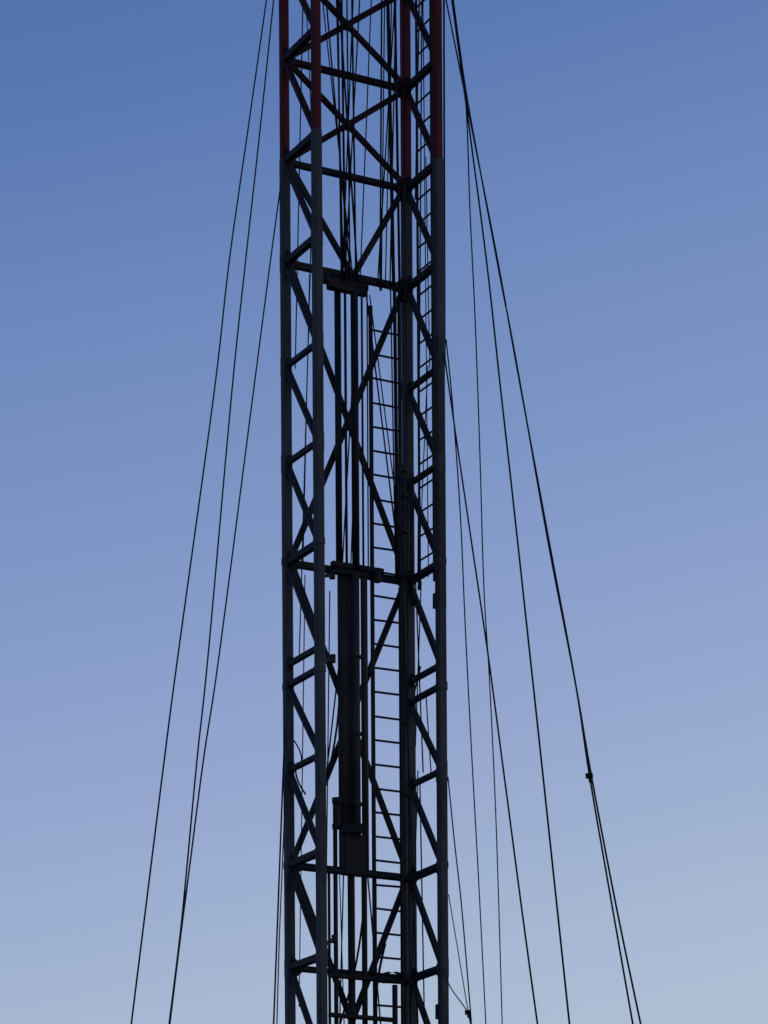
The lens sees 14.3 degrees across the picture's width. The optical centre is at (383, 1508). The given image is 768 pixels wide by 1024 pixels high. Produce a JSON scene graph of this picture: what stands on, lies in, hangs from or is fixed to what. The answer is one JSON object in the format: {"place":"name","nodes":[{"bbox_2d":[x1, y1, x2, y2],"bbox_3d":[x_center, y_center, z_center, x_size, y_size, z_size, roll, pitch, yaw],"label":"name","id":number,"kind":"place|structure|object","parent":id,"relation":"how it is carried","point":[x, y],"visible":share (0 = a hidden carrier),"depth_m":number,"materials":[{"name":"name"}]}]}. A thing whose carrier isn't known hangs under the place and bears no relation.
{"place":"outdoors","nodes":[
{"label":"outdoors","id":0,"kind":"place"},
{"bbox_2d":[334,291,364,571],"bbox_3d":[-0.434,-13.486,38.272,0.381,3.528,0.140,0,0,0],"label":"hydraulic ram","id":1,"kind":"object","parent":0,"point":[338,411],"visible":1,"depth_m":38.26,"materials":[{"name":"brown metal"}]},
{"bbox_2d":[0,0,767,1023],"label":"sky","id":2,"kind":"structure","parent":0,"point":[622,145],"materials":[{"name":"blue"}]},
{"label":"ground","id":3,"kind":"structure","parent":0,"visible":0},
{"bbox_2d":[130,0,266,1023],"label":"guy wire","id":4,"kind":"object","parent":3,"relation":"on","point":[194,532],"visible":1,"depth_m":32.57,"materials":[{"name":"metal"}]},
{"bbox_2d":[168,0,273,1023],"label":"guy wire","id":5,"kind":"object","parent":3,"relation":"on","point":[219,532],"visible":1,"depth_m":33.32,"materials":[{"name":"metal"}]},
{"bbox_2d":[170,189,280,1023],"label":"guy wire","id":6,"kind":"object","parent":3,"relation":"on","point":[228,582],"visible":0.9,"depth_m":34.04,"materials":[{"name":"metal"}]},
{"bbox_2d":[273,731,285,1023],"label":"guy wire","id":7,"kind":"object","parent":3,"relation":"on","point":[279,880],"visible":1,"depth_m":36.39,"materials":[{"name":"metal"}]},
{"bbox_2d":[276,770,286,1023],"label":"guy wire","id":8,"kind":"object","parent":3,"relation":"on","point":[281,898],"visible":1,"depth_m":36.56,"materials":[{"name":"metal"}]},
{"bbox_2d":[443,969,470,1021],"bbox_3d":[1.772,-2.509,34.947,0.681,8.518,6.627,0,0,-13],"label":"guy wire","id":9,"kind":"object","parent":3,"relation":"on","point":[454,992],"visible":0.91,"depth_m":37.58,"materials":[{"name":"metal"}]},
{"bbox_2d":[448,894,470,1023],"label":"guy wire","id":10,"kind":"object","parent":3,"relation":"on","point":[467,1012],"visible":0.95,"depth_m":37.17,"materials":[{"name":"metal"}]},
{"bbox_2d":[448,777,471,1023],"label":"guy wire","id":11,"kind":"object","parent":3,"relation":"attached to","point":[460,902],"visible":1,"depth_m":36.87,"materials":[{"name":"metal"}]},
{"bbox_2d":[446,339,485,1023],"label":"guy wire","id":12,"kind":"object","parent":3,"relation":"on","point":[468,683],"visible":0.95,"depth_m":41.67,"materials":[{"name":"metal"}]},
{"bbox_2d":[459,40,502,1023],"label":"guy wire","id":13,"kind":"object","parent":3,"relation":"attached to","point":[482,554],"visible":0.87,"depth_m":42.62,"materials":[{"name":"metal"}]},
{"bbox_2d":[444,353,537,1023],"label":"guy wire","id":14,"kind":"object","parent":3,"relation":"on","point":[493,700],"visible":1,"depth_m":33.85,"materials":[{"name":"metal"}]},
{"bbox_2d":[451,0,569,1023],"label":"guy wire","id":15,"kind":"object","parent":3,"relation":"on","point":[560,939],"visible":0.98,"depth_m":33.74,"materials":[{"name":"metal"}]},
{"bbox_2d":[445,0,633,1023],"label":"guy wire","id":16,"kind":"object","parent":3,"relation":"on","point":[589,776],"visible":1,"depth_m":32.33,"materials":[{"name":"metal"}]},
{"bbox_2d":[452,0,641,1023],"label":"guy wire","id":17,"kind":"object","parent":3,"relation":"attached to","point":[631,980],"visible":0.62,"depth_m":31.55,"materials":[{"name":"metal"}]},
{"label":"substructure","id":18,"kind":"object","parent":3,"relation":"on","visible":0},
{"bbox_2d":[279,128,448,1023],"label":"legs","id":19,"kind":"object","parent":18,"relation":"on","point":[442,864],"visible":0.96,"depth_m":38.04,"materials":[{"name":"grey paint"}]},
{"bbox_2d":[290,160,409,1019],"bbox_3d":[-0.419,-7.853,38.502,1.777,17.894,0.170,0,0,-28],"label":"bracing","id":20,"kind":"object","parent":19,"relation":"attached to","point":[370,281],"visible":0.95,"depth_m":38.50,"materials":[{"name":"grey paint"}]},
{"bbox_2d":[368,303,401,1023],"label":"ladder","id":21,"kind":"object","parent":20,"relation":"attached to","point":[372,626],"visible":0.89,"depth_m":38.58,"materials":[{"name":"black metal"}]},
{"bbox_2d":[284,132,437,1023],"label":"side bracing","id":22,"kind":"object","parent":19,"relation":"attached to","point":[300,147],"visible":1,"depth_m":37.96,"materials":[{"name":"grey paint"}]},
{"bbox_2d":[415,0,434,589],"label":"side ladder","id":23,"kind":"object","parent":22,"relation":"attached to","point":[430,116],"visible":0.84,"depth_m":38.45,"materials":[{"name":"black metal"}]},
{"bbox_2d":[279,0,442,184],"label":"legs","id":24,"kind":"object","parent":19,"relation":"on","point":[405,67],"visible":1,"depth_m":38.06,"materials":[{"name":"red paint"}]},
{"bbox_2d":[283,0,432,185],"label":"bracing","id":25,"kind":"object","parent":24,"relation":"attached to","point":[292,67],"visible":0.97,"depth_m":38.42,"materials":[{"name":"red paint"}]},
{"bbox_2d":[285,0,447,1018],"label":"gusset plates","id":26,"kind":"object","parent":19,"relation":"attached to","point":[400,293],"visible":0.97,"depth_m":38.15,"materials":[{"name":"grey paint"}]},
{"bbox_2d":[293,0,445,1023],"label":"drilling lines","id":27,"kind":"object","parent":26,"relation":"attached to","point":[345,249],"visible":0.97,"depth_m":38.15,"materials":[{"name":"metal"}]},
{"bbox_2d":[400,463,414,1023],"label":"standpipe","id":28,"kind":"object","parent":26,"relation":"attached to","point":[404,574],"visible":0.94,"depth_m":38.58,"materials":[{"name":"brown metal"}]},
{"bbox_2d":[323,273,413,1022],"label":"guide beams","id":29,"kind":"structure","parent":19,"relation":"attached to","point":[335,284],"depth_m":38.21,"materials":[{"name":"black metal"}]},
{"bbox_2d":[337,571,368,870],"bbox_3d":[-0.390,-9.808,38.316,0.364,3.764,0.266,0,0,21],"label":"hydraulic ram barrel","id":30,"kind":"object","parent":29,"relation":"attached to","point":[349,657],"visible":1,"depth_m":38.24,"materials":[{"name":"black metal"}]},
{"bbox_2d":[327,797,397,1023],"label":"pipes","id":31,"kind":"object","parent":29,"relation":"attached to","point":[352,853],"visible":1,"depth_m":38.18,"materials":[{"name":"black metal"}]},
{"bbox_2d":[434,374,445,606],"bbox_3d":[0.697,-12.722,38.100,0.133,3.009,0.125,0,0,-28],"label":"leg","id":32,"kind":"object","parent":19,"relation":"attached to","point":[439,489],"visible":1,"depth_m":38.05,"materials":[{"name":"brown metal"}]}
]}

